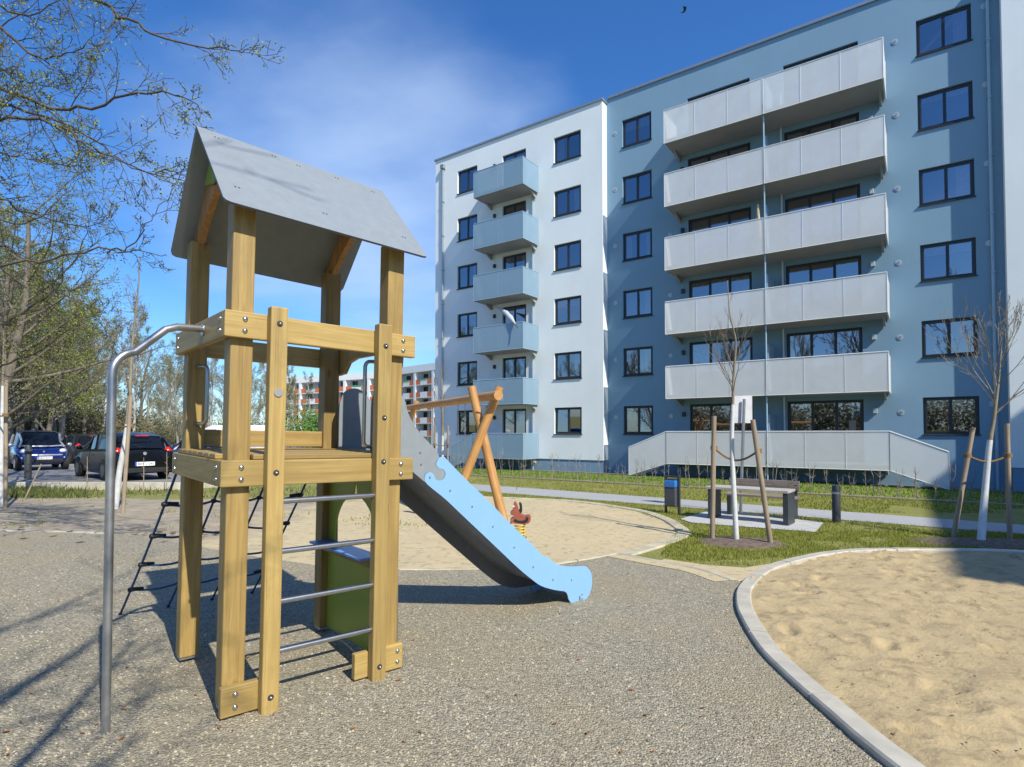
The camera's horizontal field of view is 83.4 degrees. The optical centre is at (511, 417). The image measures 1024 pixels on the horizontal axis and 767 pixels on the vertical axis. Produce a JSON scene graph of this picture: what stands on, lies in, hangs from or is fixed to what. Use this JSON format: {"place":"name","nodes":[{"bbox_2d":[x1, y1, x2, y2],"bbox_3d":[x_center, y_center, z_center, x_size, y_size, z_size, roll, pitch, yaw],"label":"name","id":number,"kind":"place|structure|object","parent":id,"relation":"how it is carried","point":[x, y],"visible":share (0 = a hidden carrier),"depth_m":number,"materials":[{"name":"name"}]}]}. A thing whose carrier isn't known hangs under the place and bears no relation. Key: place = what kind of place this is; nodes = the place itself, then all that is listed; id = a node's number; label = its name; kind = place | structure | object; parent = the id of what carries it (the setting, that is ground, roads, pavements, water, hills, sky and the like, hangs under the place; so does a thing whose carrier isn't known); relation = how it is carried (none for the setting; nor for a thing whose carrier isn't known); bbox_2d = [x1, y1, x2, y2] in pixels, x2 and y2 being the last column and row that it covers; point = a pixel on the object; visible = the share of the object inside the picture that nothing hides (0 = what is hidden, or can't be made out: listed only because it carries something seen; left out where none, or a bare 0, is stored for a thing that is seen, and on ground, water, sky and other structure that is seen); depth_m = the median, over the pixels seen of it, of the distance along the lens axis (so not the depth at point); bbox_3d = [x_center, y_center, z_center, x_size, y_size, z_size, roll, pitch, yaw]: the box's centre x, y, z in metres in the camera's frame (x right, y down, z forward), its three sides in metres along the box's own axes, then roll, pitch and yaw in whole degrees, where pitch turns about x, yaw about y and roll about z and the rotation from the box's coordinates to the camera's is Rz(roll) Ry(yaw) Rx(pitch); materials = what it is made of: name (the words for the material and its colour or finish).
{"place":"outdoors","nodes":[
{"label":"outdoors","id":0,"kind":"place"},
{"bbox_2d":[8,447,303,481],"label":"car park","id":1,"kind":"structure","parent":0,"point":[48,473],"depth_m":19.24,"materials":[{"name":"grey asphalt"}]},
{"bbox_2d":[0,233,51,386],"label":"broadleaf tree","id":2,"kind":"object","parent":1,"relation":"on","point":[16,240],"visible":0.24,"depth_m":23.65,"materials":[{"name":"green plant"}]},
{"bbox_2d":[0,190,71,321],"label":"broadleaf tree","id":3,"kind":"object","parent":1,"relation":"on","point":[2,209],"visible":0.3,"depth_m":27.34,"materials":[{"name":"green plant"}]},
{"bbox_2d":[0,266,74,429],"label":"broadleaf tree","id":4,"kind":"object","parent":1,"relation":"on","point":[35,424],"visible":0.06,"depth_m":32.91,"materials":[{"name":"green plant"}]},
{"bbox_2d":[8,430,71,470],"bbox_3d":[-19.237,1.288,23.312,2.636,1.577,2.010,-1,-2,42],"label":"parked car","id":5,"kind":"object","parent":1,"relation":"on","point":[48,447],"visible":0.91,"depth_m":22.75,"materials":[{"name":"blue paint"}]},
{"bbox_2d":[0,214,87,406],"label":"broadleaf tree","id":6,"kind":"object","parent":1,"relation":"on","point":[26,396],"visible":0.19,"depth_m":28.52,"materials":[{"name":"green plant"}]},
{"bbox_2d":[0,227,88,431],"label":"broadleaf tree","id":7,"kind":"object","parent":1,"relation":"on","point":[21,427],"visible":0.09,"depth_m":30.09,"materials":[{"name":"green plant"}]},
{"bbox_2d":[15,286,104,430],"bbox_3d":[-22.904,-2.334,29.502,4.350,9.328,5.639,0,-2,0],"label":"broadleaf tree","id":8,"kind":"object","parent":1,"relation":"on","point":[51,419],"visible":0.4,"depth_m":29.24,"materials":[{"name":"green plant"}]},
{"bbox_2d":[9,256,116,416],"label":"broadleaf tree","id":9,"kind":"object","parent":1,"relation":"on","point":[76,311],"visible":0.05,"depth_m":40.60,"materials":[{"name":"green plant"}]},
{"bbox_2d":[27,285,116,431],"bbox_3d":[-28.231,-2.953,37.015,5.394,11.010,6.695,1,-2,-21],"label":"broadleaf tree","id":10,"kind":"object","parent":1,"relation":"on","point":[54,428],"visible":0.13,"depth_m":36.43,"materials":[{"name":"green plant"}]},
{"bbox_2d":[27,268,121,440],"bbox_3d":[-26.708,-3.421,34.608,5.127,11.839,4.170,1,-2,-38],"label":"broadleaf tree","id":11,"kind":"object","parent":1,"relation":"on","point":[61,420],"visible":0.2,"depth_m":34.45,"materials":[{"name":"green plant"}]},
{"bbox_2d":[32,328,126,433],"bbox_3d":[-28.027,-2.243,37.252,5.864,9.643,4.724,-1,-2,24],"label":"broadleaf tree","id":12,"kind":"object","parent":1,"relation":"on","point":[85,422],"visible":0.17,"depth_m":37.59,"materials":[{"name":"green plant"}]},
{"bbox_2d":[61,434,97,463],"bbox_3d":[-21.985,1.548,29.458,4.238,1.478,2.094,-1,-2,39],"label":"parked car","id":13,"kind":"object","parent":1,"relation":"on","point":[75,440],"visible":0.08,"depth_m":28.00,"materials":[{"name":"grey paint"}]},
{"bbox_2d":[94,311,124,431],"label":"slender tree","id":14,"kind":"object","parent":1,"relation":"on","point":[113,354],"visible":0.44,"depth_m":43.64,"materials":[{"name":"green plant"}]},
{"bbox_2d":[8,482,216,489],"bbox_3d":[-10.579,2.082,18.300,11.655,0.417,3.416,1,-2,-34],"label":"car park kerb","id":15,"kind":"object","parent":1,"relation":"on","point":[131,485],"visible":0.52,"depth_m":16.66,"materials":[{"name":"concrete"}]},
{"bbox_2d":[74,432,172,480],"bbox_3d":[-12.929,1.214,19.046,4.238,1.508,2.134,-1,-2,39],"label":"parked car","id":16,"kind":"object","parent":1,"relation":"on","point":[153,451],"visible":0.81,"depth_m":18.01,"materials":[{"name":"black paint"}]},
{"bbox_2d":[117,293,149,431],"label":"slender tree","id":17,"kind":"object","parent":1,"relation":"on","point":[136,385],"visible":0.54,"depth_m":45.18,"materials":[{"name":"green plant"}]},
{"bbox_2d":[126,353,171,430],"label":"broadleaf tree","id":18,"kind":"object","parent":1,"relation":"on","point":[150,386],"visible":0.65,"depth_m":52.33,"materials":[{"name":"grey plant"}]},
{"bbox_2d":[120,324,178,422],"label":"broadleaf tree","id":19,"kind":"object","parent":1,"relation":"on","point":[144,375],"visible":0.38,"depth_m":71.98,"materials":[{"name":"plant"}]},
{"bbox_2d":[153,348,183,443],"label":"broadleaf tree","id":20,"kind":"object","parent":1,"relation":"on","point":[177,418],"visible":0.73,"depth_m":47.75,"materials":[{"name":"brown plant"}]},
{"bbox_2d":[159,348,183,426],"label":"slender tree","id":21,"kind":"object","parent":1,"relation":"on","point":[170,393],"visible":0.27,"depth_m":58.24,"materials":[{"name":"green plant"}]},
{"bbox_2d":[154,333,217,420],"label":"broadleaf tree","id":22,"kind":"object","parent":1,"relation":"on","point":[177,375],"visible":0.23,"depth_m":58.94,"materials":[{"name":"green plant"}]},
{"bbox_2d":[207,358,220,426],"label":"slender tree","id":23,"kind":"object","parent":1,"relation":"on","point":[211,406],"visible":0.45,"depth_m":51.37,"materials":[{"name":"plant"}]},
{"bbox_2d":[212,365,223,419],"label":"broadleaf tree","id":24,"kind":"object","parent":1,"relation":"on","point":[221,390],"visible":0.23,"depth_m":63.02,"materials":[{"name":"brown plant"}]},
{"bbox_2d":[285,373,297,430],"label":"birch tree","id":25,"kind":"object","parent":1,"relation":"on","point":[293,395],"visible":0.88,"depth_m":58.32,"materials":[{"name":"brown plant"}]},
{"bbox_2d":[285,400,317,447],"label":"green bush","id":26,"kind":"object","parent":1,"relation":"on","point":[313,420],"visible":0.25,"depth_m":49.47,"materials":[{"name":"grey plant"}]},
{"bbox_2d":[8,484,516,498],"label":"grass","id":27,"kind":"structure","parent":0,"point":[37,492],"depth_m":15.30,"materials":[{"name":"green plant"}]},
{"bbox_2d":[24,445,31,478],"bbox_3d":[-13.619,1.240,16.173,0.171,0.930,0.171,0,-2,0],"label":"bollard","id":28,"kind":"object","parent":27,"relation":"on","point":[27,461],"visible":1,"depth_m":16.11,"materials":[{"name":"metal"}]},
{"bbox_2d":[0,496,676,569],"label":"play sand","id":29,"kind":"structure","parent":0,"point":[558,531],"depth_m":10.15,"materials":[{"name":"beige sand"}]},
{"bbox_2d":[0,529,103,533],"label":"play area kerb","id":30,"kind":"structure","parent":29,"relation":"on","point":[60,531],"depth_m":9.21,"materials":[{"name":"concrete"}]},
{"bbox_2d":[0,147,178,424],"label":"broadleaf tree","id":31,"kind":"object","parent":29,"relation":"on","point":[25,304],"visible":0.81,"depth_m":14.83,"materials":[{"name":"green plant"}]},
{"bbox_2d":[406,385,508,521],"bbox_3d":[-1.806,0.803,12.726,1.172,2.720,6.836,1,-2,-23],"label":"swing","id":32,"kind":"object","parent":29,"relation":"on","point":[474,399],"visible":0.49,"depth_m":9.98,"materials":[{"name":"brown wood"}]},
{"bbox_2d":[510,501,530,537],"bbox_3d":[0.120,1.615,9.030,0.349,0.596,0.220,0,-2,0],"label":"spring rocker","id":33,"kind":"object","parent":29,"relation":"on","point":[518,517],"visible":0.91,"depth_m":8.96,"materials":[{"name":"yellow paint"}]},
{"bbox_2d":[0,0,865,429],"label":"sky","id":34,"kind":"structure","parent":0,"point":[371,93],"materials":[{"name":"blue"}]},
{"bbox_2d":[55,467,1023,581],"bbox_3d":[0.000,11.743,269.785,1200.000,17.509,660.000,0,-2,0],"label":"lawn","id":35,"kind":"structure","parent":0,"point":[995,517],"depth_m":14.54,"materials":[{"name":"green plant"}]},
{"bbox_2d":[0,325,20,507],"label":"sapling","id":36,"kind":"object","parent":35,"relation":"on","point":[4,414],"visible":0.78,"depth_m":12.21,"materials":[{"name":"white plant"}]},
{"bbox_2d":[12,410,103,436],"bbox_3d":[-31.083,0.878,37.856,6.713,4.583,6.268,1,-2,-32],"label":"thicket shrub","id":37,"kind":"object","parent":35,"relation":"on","point":[69,422],"visible":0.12,"depth_m":38.01,"materials":[{"name":"brown plant"}]},
{"bbox_2d":[0,179,122,430],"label":"broadleaf tree","id":38,"kind":"object","parent":35,"relation":"on","point":[8,286],"visible":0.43,"depth_m":17.71,"materials":[{"name":"green plant"}]},
{"bbox_2d":[29,399,138,433],"bbox_3d":[-30.789,0.802,40.308,7.384,5.041,6.894,-1,-2,36],"label":"thicket shrub","id":39,"kind":"object","parent":35,"relation":"on","point":[91,427],"visible":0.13,"depth_m":39.85,"materials":[{"name":"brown plant"}]},
{"bbox_2d":[99,256,156,513],"bbox_3d":[-8.124,-0.737,12.150,0.995,5.512,1.406,0,-2,0],"label":"sapling","id":40,"kind":"object","parent":35,"relation":"on","point":[123,460],"visible":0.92,"depth_m":12.21,"materials":[{"name":"brown plant"}]},
{"bbox_2d":[137,411,181,448],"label":"thicket shrub","id":41,"kind":"object","parent":35,"relation":"on","point":[167,437],"visible":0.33,"depth_m":51.78,"materials":[{"name":"green plant"}]},
{"bbox_2d":[285,372,373,430],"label":"block of flats","id":42,"kind":"structure","parent":35,"relation":"on","point":[350,381],"depth_m":122.67,"materials":[{"name":"white paint"}]},
{"bbox_2d":[402,363,434,447],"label":"block of flats","id":43,"kind":"structure","parent":35,"relation":"on","point":[417,382],"depth_m":107.76,"materials":[{"name":"white paint"}]},
{"bbox_2d":[432,360,450,460],"bbox_3d":[-2.519,0.132,20.519,0.647,4.503,1.347,0,-2,0],"label":"sapling","id":44,"kind":"object","parent":35,"relation":"on","point":[442,445],"visible":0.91,"depth_m":20.43,"materials":[{"name":"brown plant"}]},
{"bbox_2d":[0,531,885,766],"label":"gravel","id":45,"kind":"structure","parent":35,"relation":"on","point":[36,544],"depth_m":3.68,"materials":[{"name":"grey gravel"}]},
{"bbox_2d":[0,0,286,394],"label":"overhanging tree","id":46,"kind":"object","parent":45,"relation":"on","point":[21,96],"visible":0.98,"depth_m":6.38,"materials":[{"name":"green plant"}]},
{"bbox_2d":[101,126,591,733],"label":"play tower","id":47,"kind":"structure","parent":45,"relation":"on","point":[247,212],"depth_m":3.80,"materials":[{"name":"brown wood"}]},
{"bbox_2d":[2,540,705,754],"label":"dead leaves","id":48,"kind":"object","parent":45,"relation":"on","point":[352,727],"visible":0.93,"depth_m":3.09,"materials":[{"name":"brown plant"}]},
{"bbox_2d":[609,554,728,581],"bbox_3d":[1.901,1.805,7.035,0.446,0.012,1.825,1,-2,-36],"label":"sandy strip","id":49,"kind":"object","parent":45,"relation":"on","point":[710,576],"visible":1,"depth_m":6.92,"materials":[{"name":"beige sand"}]},
{"bbox_2d":[400,552,619,569],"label":"play area kerb","id":50,"kind":"structure","parent":35,"relation":"on","point":[587,558],"depth_m":6.76,"materials":[{"name":"concrete"}]},
{"bbox_2d":[484,496,690,555],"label":"play area kerb","id":51,"kind":"structure","parent":35,"relation":"on","point":[648,547],"depth_m":9.92,"materials":[{"name":"concrete"}]},
{"bbox_2d":[664,475,680,514],"bbox_3d":[3.421,1.662,12.254,0.356,0.860,0.235,-1,-2,45],"label":"litter bin","id":52,"kind":"object","parent":35,"relation":"on","point":[672,493],"visible":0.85,"depth_m":12.15,"materials":[{"name":"metal"}]},
{"bbox_2d":[616,553,736,580],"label":"play area kerb","id":53,"kind":"structure","parent":35,"relation":"on","point":[709,571],"depth_m":6.96,"materials":[{"name":"concrete"}]},
{"bbox_2d":[662,559,767,580],"bbox_3d":[2.526,1.831,7.210,1.197,0.020,1.456,-1,-2,41],"label":"sandy strip","id":54,"kind":"object","parent":35,"relation":"on","point":[740,573],"visible":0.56,"depth_m":6.91,"materials":[{"name":"beige sand"}]},
{"bbox_2d":[434,0,1023,490],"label":"apartment building","id":55,"kind":"structure","parent":35,"relation":"on","point":[612,252],"depth_m":23.02,"materials":[{"name":"paint"}]},
{"bbox_2d":[503,409,525,432],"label":"window","id":56,"kind":"structure","parent":55,"relation":"in","point":[507,421],"depth_m":30.53,"materials":[{"name":"black glass"}]},
{"bbox_2d":[503,356,525,377],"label":"window","id":57,"kind":"structure","parent":55,"relation":"in","point":[506,361],"depth_m":30.83,"materials":[{"name":"black glass"}]},
{"bbox_2d":[553,130,580,164],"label":"window","id":58,"kind":"structure","parent":55,"relation":"in","point":[561,143],"depth_m":29.20,"materials":[{"name":"black glass"}]},
{"bbox_2d":[553,407,581,434],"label":"window","id":59,"kind":"structure","parent":55,"relation":"in","point":[573,411],"depth_m":28.55,"materials":[{"name":"black glass"}]},
{"bbox_2d":[553,351,581,379],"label":"window","id":60,"kind":"structure","parent":55,"relation":"in","point":[578,360],"depth_m":28.57,"materials":[{"name":"black glass"}]},
{"bbox_2d":[553,296,581,325],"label":"window","id":61,"kind":"structure","parent":55,"relation":"in","point":[566,301],"depth_m":28.71,"materials":[{"name":"black glass"}]},
{"bbox_2d":[553,240,581,271],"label":"window","id":62,"kind":"structure","parent":55,"relation":"in","point":[566,244],"depth_m":28.77,"materials":[{"name":"black glass"}]},
{"bbox_2d":[553,185,581,217],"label":"window","id":63,"kind":"structure","parent":55,"relation":"in","point":[577,190],"depth_m":28.77,"materials":[{"name":"black glass"}]},
{"bbox_2d":[621,112,651,148],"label":"window","id":64,"kind":"structure","parent":55,"relation":"in","point":[638,124],"depth_m":27.30,"materials":[{"name":"black glass"}]},
{"bbox_2d":[622,170,651,204],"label":"window","id":65,"kind":"structure","parent":55,"relation":"in","point":[647,172],"depth_m":27.20,"materials":[{"name":"black glass"}]},
{"bbox_2d":[622,287,652,319],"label":"window","id":66,"kind":"structure","parent":55,"relation":"in","point":[648,291],"depth_m":27.03,"materials":[{"name":"black glass"}]},
{"bbox_2d":[622,229,652,261],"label":"window","id":67,"kind":"structure","parent":55,"relation":"in","point":[627,237],"depth_m":27.14,"materials":[{"name":"black glass"}]},
{"bbox_2d":[622,346,653,376],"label":"window","id":68,"kind":"structure","parent":55,"relation":"in","point":[648,350],"depth_m":26.93,"materials":[{"name":"black glass"}]},
{"bbox_2d":[623,405,653,434],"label":"window","id":69,"kind":"structure","parent":55,"relation":"in","point":[625,407],"depth_m":26.90,"materials":[{"name":"black glass"}]},
{"bbox_2d":[689,143,749,166],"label":"window","id":70,"kind":"structure","parent":55,"relation":"in","point":[746,147],"depth_m":25.10,"materials":[{"name":"black glass"}]},
{"bbox_2d":[689,207,750,231],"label":"window","id":71,"kind":"structure","parent":55,"relation":"in","point":[746,209],"depth_m":24.99,"materials":[{"name":"black glass"}]},
{"bbox_2d":[690,272,751,297],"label":"window","id":72,"kind":"structure","parent":55,"relation":"in","point":[743,281],"depth_m":24.63,"materials":[{"name":"black glass"}]},
{"bbox_2d":[690,337,752,363],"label":"window","id":73,"kind":"structure","parent":55,"relation":"in","point":[700,344],"depth_m":24.95,"materials":[{"name":"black glass"}]},
{"bbox_2d":[691,403,752,430],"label":"window","id":74,"kind":"structure","parent":55,"relation":"in","point":[722,404],"depth_m":25.00,"materials":[{"name":"black metal"}]},
{"bbox_2d":[783,42,857,69],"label":"window","id":75,"kind":"structure","parent":55,"relation":"in","point":[855,44],"depth_m":22.79,"materials":[{"name":"black metal"}]},
{"bbox_2d":[784,113,858,140],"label":"window","id":76,"kind":"structure","parent":55,"relation":"in","point":[797,133],"depth_m":22.74,"materials":[{"name":"black metal"}]},
{"bbox_2d":[785,184,859,212],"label":"window","id":77,"kind":"structure","parent":55,"relation":"in","point":[857,186],"depth_m":22.69,"materials":[{"name":"black metal"}]},
{"bbox_2d":[786,255,861,284],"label":"window","id":78,"kind":"structure","parent":55,"relation":"in","point":[858,257],"depth_m":22.58,"materials":[{"name":"black metal"}]},
{"bbox_2d":[787,327,862,357],"bbox_3d":[12.269,-2.229,22.590,2.630,2.400,0.178,-1,-2,35],"label":"window","id":79,"kind":"structure","parent":55,"relation":"in","point":[798,344],"depth_m":23.03,"materials":[{"name":"black glass"}]},
{"bbox_2d":[788,399,863,430],"bbox_3d":[12.240,0.519,22.477,2.630,2.400,0.078,-1,-2,35],"label":"window","id":80,"kind":"structure","parent":55,"relation":"in","point":[861,401],"depth_m":22.31,"materials":[{"name":"black metal"}]},
{"bbox_2d":[915,4,972,57],"bbox_3d":[15.430,-13.804,20.572,1.630,1.365,0.305,-1,-2,35],"label":"window","id":81,"kind":"structure","parent":55,"relation":"in","point":[962,19],"depth_m":20.45,"materials":[{"name":"black glass"}]},
{"bbox_2d":[917,82,974,131],"bbox_3d":[15.426,-11.055,20.494,1.630,1.365,0.290,-1,-2,35],"label":"window","id":82,"kind":"structure","parent":55,"relation":"in","point":[966,87],"depth_m":20.48,"materials":[{"name":"black glass"}]},
{"bbox_2d":[918,159,975,207],"bbox_3d":[15.430,-8.306,20.428,1.630,1.365,0.305,-1,-2,35],"label":"window","id":83,"kind":"structure","parent":55,"relation":"in","point":[965,188],"depth_m":20.31,"materials":[{"name":"black glass"}]},
{"bbox_2d":[920,238,977,282],"bbox_3d":[15.426,-5.557,20.350,1.630,1.365,0.290,-1,-2,35],"label":"window","id":84,"kind":"structure","parent":55,"relation":"in","point":[972,241],"depth_m":20.34,"materials":[{"name":"black glass"}]},
{"bbox_2d":[921,317,979,358],"bbox_3d":[15.401,-2.809,20.243,1.630,1.365,0.205,-1,-2,35],"label":"window","id":85,"kind":"structure","parent":55,"relation":"in","point":[948,321],"depth_m":20.27,"materials":[{"name":"black glass"}]},
{"bbox_2d":[923,396,980,435],"bbox_3d":[15.426,-0.059,20.206,1.630,1.365,0.290,-1,-2,35],"label":"window","id":86,"kind":"structure","parent":55,"relation":"in","point":[965,398],"depth_m":20.19,"materials":[{"name":"black glass"}]},
{"bbox_2d":[453,466,1023,492],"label":"splash strip","id":87,"kind":"object","parent":35,"relation":"on","point":[787,480],"depth_m":21.94,"materials":[{"name":"gravel"}]},
{"bbox_2d":[454,466,1023,503],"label":"grass","id":88,"kind":"structure","parent":35,"relation":"on","point":[458,469],"depth_m":20.16,"materials":[{"name":"green plant"}]},
{"bbox_2d":[697,536,791,548],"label":"tree soil","id":89,"kind":"object","parent":35,"relation":"on","point":[740,542],"visible":0.88,"depth_m":8.60,"materials":[{"name":"brown soil"}]},
{"bbox_2d":[705,280,772,542],"bbox_3d":[3.435,-0.083,8.899,0.994,4.166,0.760,0,-2,0],"label":"sapling","id":90,"kind":"object","parent":89,"relation":"on","point":[732,459],"visible":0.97,"depth_m":8.94,"materials":[{"name":"brown plant"}]},
{"bbox_2d":[469,475,1023,512],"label":"grass","id":91,"kind":"structure","parent":35,"relation":"on","point":[921,502],"depth_m":15.07,"materials":[{"name":"green plant"}]},
{"bbox_2d":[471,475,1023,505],"bbox_3d":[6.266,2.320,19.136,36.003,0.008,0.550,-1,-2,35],"label":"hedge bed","id":92,"kind":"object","parent":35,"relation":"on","point":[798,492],"visible":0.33,"depth_m":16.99,"materials":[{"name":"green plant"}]},
{"bbox_2d":[682,509,822,531],"bbox_3d":[4.842,2.006,11.360,2.408,0.037,2.580,-1,-2,37],"label":"paved pad","id":93,"kind":"object","parent":35,"relation":"on","point":[748,519],"visible":0.62,"depth_m":11.05,"materials":[{"name":"grey concrete"}]},
{"bbox_2d":[734,396,751,511],"bbox_3d":[5.105,0.815,12.613,0.400,2.607,0.123,0,-2,0],"label":"sign pole","id":94,"kind":"object","parent":93,"relation":"on","point":[743,410],"visible":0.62,"depth_m":12.68,"materials":[{"name":"metal"}]},
{"bbox_2d":[705,485,794,525],"bbox_3d":[4.631,1.685,11.212,1.530,0.648,0.570,-1,-2,38],"label":"picnic table","id":95,"kind":"object","parent":93,"relation":"on","point":[788,507],"visible":0.82,"depth_m":10.89,"materials":[{"name":"grey concrete"}]},
{"bbox_2d":[724,478,799,518],"bbox_3d":[5.161,1.655,11.896,1.390,0.742,0.425,-1,-2,38],"label":"park bench","id":96,"kind":"object","parent":93,"relation":"on","point":[783,483],"visible":0.65,"depth_m":11.90,"materials":[{"name":"wood"}]},
{"bbox_2d":[832,485,840,522],"bbox_3d":[6.242,1.685,11.062,0.151,0.770,0.151,0,-2,0],"label":"bollard","id":97,"kind":"object","parent":35,"relation":"on","point":[836,503],"visible":0.81,"depth_m":11.00,"materials":[{"name":"metal"}]},
{"bbox_2d":[736,547,1023,766],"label":"sandpit kerb","id":98,"kind":"structure","parent":35,"relation":"on","point":[864,734],"depth_m":3.73,"materials":[{"name":"concrete"}]},
{"bbox_2d":[743,549,1023,766],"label":"sandpit","id":99,"kind":"object","parent":35,"relation":"on","point":[879,620],"visible":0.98,"depth_m":4.41,"materials":[{"name":"beige sand"}]},
{"bbox_2d":[904,537,1023,548],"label":"tree soil","id":100,"kind":"object","parent":35,"relation":"on","point":[996,543],"visible":0.92,"depth_m":8.80,"materials":[{"name":"brown soil"}]},
{"bbox_2d":[925,292,1023,539],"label":"sapling","id":101,"kind":"object","parent":100,"relation":"on","point":[983,512],"visible":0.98,"depth_m":9.23,"materials":[{"name":"brown plant"}]},
{"bbox_2d":[471,484,1023,533],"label":"path","id":102,"kind":"structure","parent":0,"point":[924,521],"depth_m":12.95,"materials":[{"name":"grey concrete"}]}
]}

